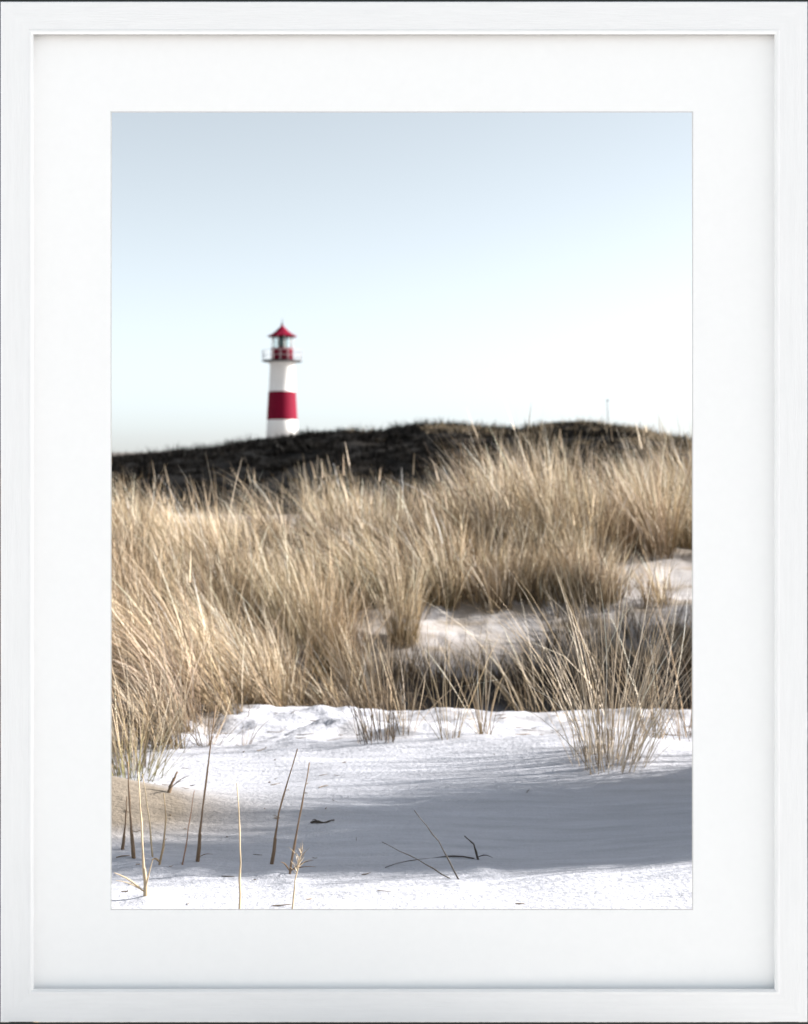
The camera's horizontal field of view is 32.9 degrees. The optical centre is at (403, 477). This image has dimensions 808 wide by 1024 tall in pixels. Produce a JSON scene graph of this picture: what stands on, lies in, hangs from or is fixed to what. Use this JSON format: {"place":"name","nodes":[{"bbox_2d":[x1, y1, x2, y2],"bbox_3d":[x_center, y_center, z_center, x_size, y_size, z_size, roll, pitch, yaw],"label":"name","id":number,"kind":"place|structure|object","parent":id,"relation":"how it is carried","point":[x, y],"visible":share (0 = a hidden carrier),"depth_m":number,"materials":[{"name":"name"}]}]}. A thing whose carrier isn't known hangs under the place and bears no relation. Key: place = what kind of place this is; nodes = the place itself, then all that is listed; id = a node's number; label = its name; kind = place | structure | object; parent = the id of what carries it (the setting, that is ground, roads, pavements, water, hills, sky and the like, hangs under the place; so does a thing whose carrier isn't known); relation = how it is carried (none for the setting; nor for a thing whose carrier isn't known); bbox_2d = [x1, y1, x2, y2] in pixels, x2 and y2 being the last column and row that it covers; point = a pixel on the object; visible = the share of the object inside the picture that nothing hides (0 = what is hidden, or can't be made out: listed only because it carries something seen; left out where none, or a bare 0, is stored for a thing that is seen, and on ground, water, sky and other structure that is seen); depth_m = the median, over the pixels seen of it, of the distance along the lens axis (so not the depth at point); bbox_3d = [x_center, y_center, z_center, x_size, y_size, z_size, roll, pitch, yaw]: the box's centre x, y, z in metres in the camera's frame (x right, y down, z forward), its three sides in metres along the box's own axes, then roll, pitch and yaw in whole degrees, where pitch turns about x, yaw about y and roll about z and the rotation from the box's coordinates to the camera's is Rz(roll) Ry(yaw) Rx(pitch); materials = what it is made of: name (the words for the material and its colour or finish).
{"place":"outdoors","nodes":[
{"label":"outdoors","id":0,"kind":"place"},
{"bbox_2d":[110,451,691,909],"bbox_3d":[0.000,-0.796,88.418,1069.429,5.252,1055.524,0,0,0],"label":"ground","id":1,"kind":"structure","parent":0,"point":[540,817],"depth_m":5.58,"materials":[{"name":"white sand"}]},
{"bbox_2d":[121,797,126,849],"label":"dry stalk","id":2,"kind":"object","parent":1,"relation":"on","point":[123,843],"visible":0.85,"depth_m":4.92,"materials":[{"name":"brown plant"}]},
{"bbox_2d":[127,762,135,858],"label":"dry stalk","id":3,"kind":"object","parent":1,"relation":"on","point":[133,855],"visible":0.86,"depth_m":4.76,"materials":[{"name":"brown plant"}]},
{"bbox_2d":[115,772,153,896],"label":"dry stalk","id":4,"kind":"object","parent":1,"relation":"on","point":[145,885],"visible":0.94,"depth_m":4.27,"materials":[{"name":"beige plant"}]},
{"bbox_2d":[110,623,181,774],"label":"marram tuft","id":5,"kind":"object","parent":1,"relation":"on","point":[135,740],"visible":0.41,"depth_m":6.19,"materials":[{"name":"plant"}]},
{"bbox_2d":[142,774,152,856],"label":"dry stalk","id":6,"kind":"object","parent":1,"relation":"on","point":[149,821],"visible":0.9,"depth_m":4.82,"materials":[{"name":"brown plant"}]},
{"bbox_2d":[152,793,166,864],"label":"dry stalk","id":7,"kind":"object","parent":1,"relation":"on","point":[161,854],"visible":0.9,"depth_m":4.70,"materials":[{"name":"brown plant"}]},
{"bbox_2d":[167,771,186,792],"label":"dry stalk","id":8,"kind":"object","parent":1,"relation":"on","point":[171,785],"visible":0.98,"depth_m":5.47,"materials":[{"name":"brown plant"}]},
{"bbox_2d":[110,659,248,781],"bbox_3d":[-1.259,1.061,6.014,1.220,0.566,0.675,0,0,13],"label":"marram tuft","id":9,"kind":"object","parent":1,"relation":"on","point":[123,766],"visible":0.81,"depth_m":6.03,"materials":[{"name":"plant"}]},
{"bbox_2d":[182,791,194,864],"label":"dry stalk","id":10,"kind":"object","parent":1,"relation":"on","point":[187,833],"visible":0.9,"depth_m":4.72,"materials":[{"name":"brown plant"}]},
{"bbox_2d":[140,669,246,746],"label":"marram tuft","id":11,"kind":"object","parent":1,"relation":"on","point":[208,728],"visible":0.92,"depth_m":6.71,"materials":[{"name":"plant"}]},
{"bbox_2d":[196,705,215,861],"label":"dry stalk","id":12,"kind":"object","parent":1,"relation":"on","point":[198,856],"visible":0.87,"depth_m":4.78,"materials":[{"name":"brown plant"}]},
{"bbox_2d":[236,783,240,908],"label":"dry stalk","id":13,"kind":"object","parent":1,"relation":"on","point":[239,881],"visible":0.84,"depth_m":4.16,"materials":[{"name":"beige plant"}]},
{"bbox_2d":[234,713,282,745],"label":"marram tuft","id":14,"kind":"object","parent":1,"relation":"on","point":[252,734],"visible":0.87,"depth_m":6.75,"materials":[{"name":"plant"}]},
{"bbox_2d":[110,457,437,775],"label":"dune grass","id":15,"kind":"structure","parent":1,"relation":"on","point":[243,683],"depth_m":9.23,"materials":[{"name":"plant"}]},
{"bbox_2d":[262,322,301,437],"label":"lighthouse","id":16,"kind":"object","parent":1,"relation":"on","point":[282,409],"visible":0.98,"depth_m":143.83,"materials":[{"name":"red paint"}]},
{"bbox_2d":[270,749,297,863],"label":"dry stalk","id":17,"kind":"object","parent":1,"relation":"on","point":[273,850],"visible":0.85,"depth_m":4.77,"materials":[{"name":"brown plant"}]},
{"bbox_2d":[281,762,312,873],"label":"dry stalk","id":18,"kind":"object","parent":1,"relation":"on","point":[292,856],"visible":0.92,"depth_m":4.61,"materials":[{"name":"brown plant"}]},
{"bbox_2d":[290,844,311,908],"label":"dry stalk","id":19,"kind":"object","parent":1,"relation":"on","point":[299,860],"visible":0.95,"depth_m":4.14,"materials":[{"name":"plant"}]},
{"bbox_2d":[310,819,333,822],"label":"dry twig","id":20,"kind":"object","parent":1,"relation":"on","point":[315,821],"visible":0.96,"depth_m":5.26,"materials":[{"name":"black plant"}]},
{"bbox_2d":[265,569,419,744],"bbox_3d":[-0.261,0.863,6.611,0.896,0.872,0.899,0,0,0],"label":"marram tuft","id":21,"kind":"object","parent":1,"relation":"on","point":[373,722],"visible":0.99,"depth_m":6.70,"materials":[{"name":"plant"}]},
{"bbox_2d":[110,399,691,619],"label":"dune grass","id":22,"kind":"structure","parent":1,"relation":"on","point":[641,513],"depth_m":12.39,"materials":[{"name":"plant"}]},
{"bbox_2d":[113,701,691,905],"bbox_3d":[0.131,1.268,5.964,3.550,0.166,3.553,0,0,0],"label":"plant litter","id":23,"kind":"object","parent":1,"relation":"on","point":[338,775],"visible":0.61,"depth_m":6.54,"materials":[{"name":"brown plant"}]},
{"bbox_2d":[337,631,473,734],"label":"marram tuft","id":24,"kind":"object","parent":1,"relation":"on","point":[408,714],"visible":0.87,"depth_m":6.81,"materials":[{"name":"plant"}]},
{"bbox_2d":[343,531,471,648],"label":"marram tuft","id":25,"kind":"object","parent":1,"relation":"on","point":[404,615],"visible":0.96,"depth_m":10.42,"materials":[{"name":"plant"}]},
{"bbox_2d":[382,842,450,878],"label":"dry stalk","id":26,"kind":"object","parent":1,"relation":"on","point":[420,861],"visible":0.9,"depth_m":4.55,"materials":[{"name":"brown plant"}]},
{"bbox_2d":[385,855,473,867],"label":"dry stalk","id":27,"kind":"object","parent":1,"relation":"on","point":[437,857],"visible":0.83,"depth_m":4.86,"materials":[{"name":"black plant"}]},
{"bbox_2d":[414,810,458,878],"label":"dry stalk","id":28,"kind":"object","parent":1,"relation":"on","point":[441,847],"visible":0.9,"depth_m":4.54,"materials":[{"name":"brown plant"}]},
{"bbox_2d":[363,601,547,739],"bbox_3d":[0.264,0.920,6.651,1.230,0.721,0.535,0,0,18],"label":"marram tuft","id":29,"kind":"object","parent":1,"relation":"on","point":[439,703],"visible":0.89,"depth_m":6.67,"materials":[{"name":"plant"}]},
{"bbox_2d":[384,606,527,733],"bbox_3d":[0.228,0.966,6.915,0.998,0.637,0.498,0,0,11],"label":"marram tuft","id":30,"kind":"object","parent":1,"relation":"on","point":[479,721],"visible":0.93,"depth_m":6.78,"materials":[{"name":"plant"}]},
{"bbox_2d":[464,836,490,859],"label":"dry stalk","id":31,"kind":"object","parent":1,"relation":"on","point":[476,853],"visible":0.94,"depth_m":4.84,"materials":[{"name":"black plant"}]},
{"bbox_2d":[466,644,545,709],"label":"marram tuft","id":32,"kind":"object","parent":1,"relation":"on","point":[520,688],"visible":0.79,"depth_m":9.41,"materials":[{"name":"plant"}]},
{"bbox_2d":[407,596,636,712],"bbox_3d":[0.615,0.988,7.884,1.349,0.849,1.123,0,0,0],"label":"marram tuft","id":33,"kind":"object","parent":1,"relation":"on","point":[514,706],"visible":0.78,"depth_m":7.88,"materials":[{"name":"plant"}]},
{"bbox_2d":[439,534,691,774],"bbox_3d":[0.959,0.780,6.318,1.966,1.048,2.282,0,0,0],"label":"marram tuft","id":34,"kind":"object","parent":1,"relation":"on","point":[600,737],"visible":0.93,"depth_m":6.07,"materials":[{"name":"plant"}]},
{"bbox_2d":[543,536,626,602],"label":"marram tuft","id":35,"kind":"object","parent":1,"relation":"on","point":[584,569],"visible":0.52,"depth_m":11.21,"materials":[{"name":"plant"}]},
{"bbox_2d":[566,591,691,740],"bbox_3d":[1.288,0.906,6.861,0.948,0.836,1.236,0,0,0],"label":"marram tuft","id":36,"kind":"object","parent":1,"relation":"on","point":[678,720],"visible":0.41,"depth_m":6.93,"materials":[{"name":"plant"}]},
{"bbox_2d":[594,553,691,738],"bbox_3d":[1.243,0.825,6.476,0.844,0.911,0.765,0,0,0],"label":"marram tuft","id":37,"kind":"object","parent":1,"relation":"on","point":[651,694],"visible":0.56,"depth_m":6.59,"materials":[{"name":"plant"}]},
{"bbox_2d":[110,424,691,514],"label":"hill","id":38,"kind":"structure","parent":0,"point":[270,484],"depth_m":51.67,"materials":[{"name":"plant"}]},
{"bbox_2d":[110,415,691,514],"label":"heath","id":39,"kind":"object","parent":38,"relation":"on","point":[240,445],"visible":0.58,"depth_m":55.09,"materials":[{"name":"black plant"}]},
{"bbox_2d":[110,111,691,451],"label":"sky","id":40,"kind":"structure","parent":0,"point":[429,265],"materials":[{"name":"blue"}]},
{"bbox_2d":[0,0,807,1023],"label":"picture frame","id":41,"kind":"object","parent":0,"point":[730,946],"visible":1,"depth_m":3.29,"materials":[{"name":"white wood"}]},
{"bbox_2d":[293,568,691,710],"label":"dune grass","id":42,"kind":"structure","parent":0,"point":[441,665],"depth_m":9.80,"materials":[{"name":"plant"}]}
]}

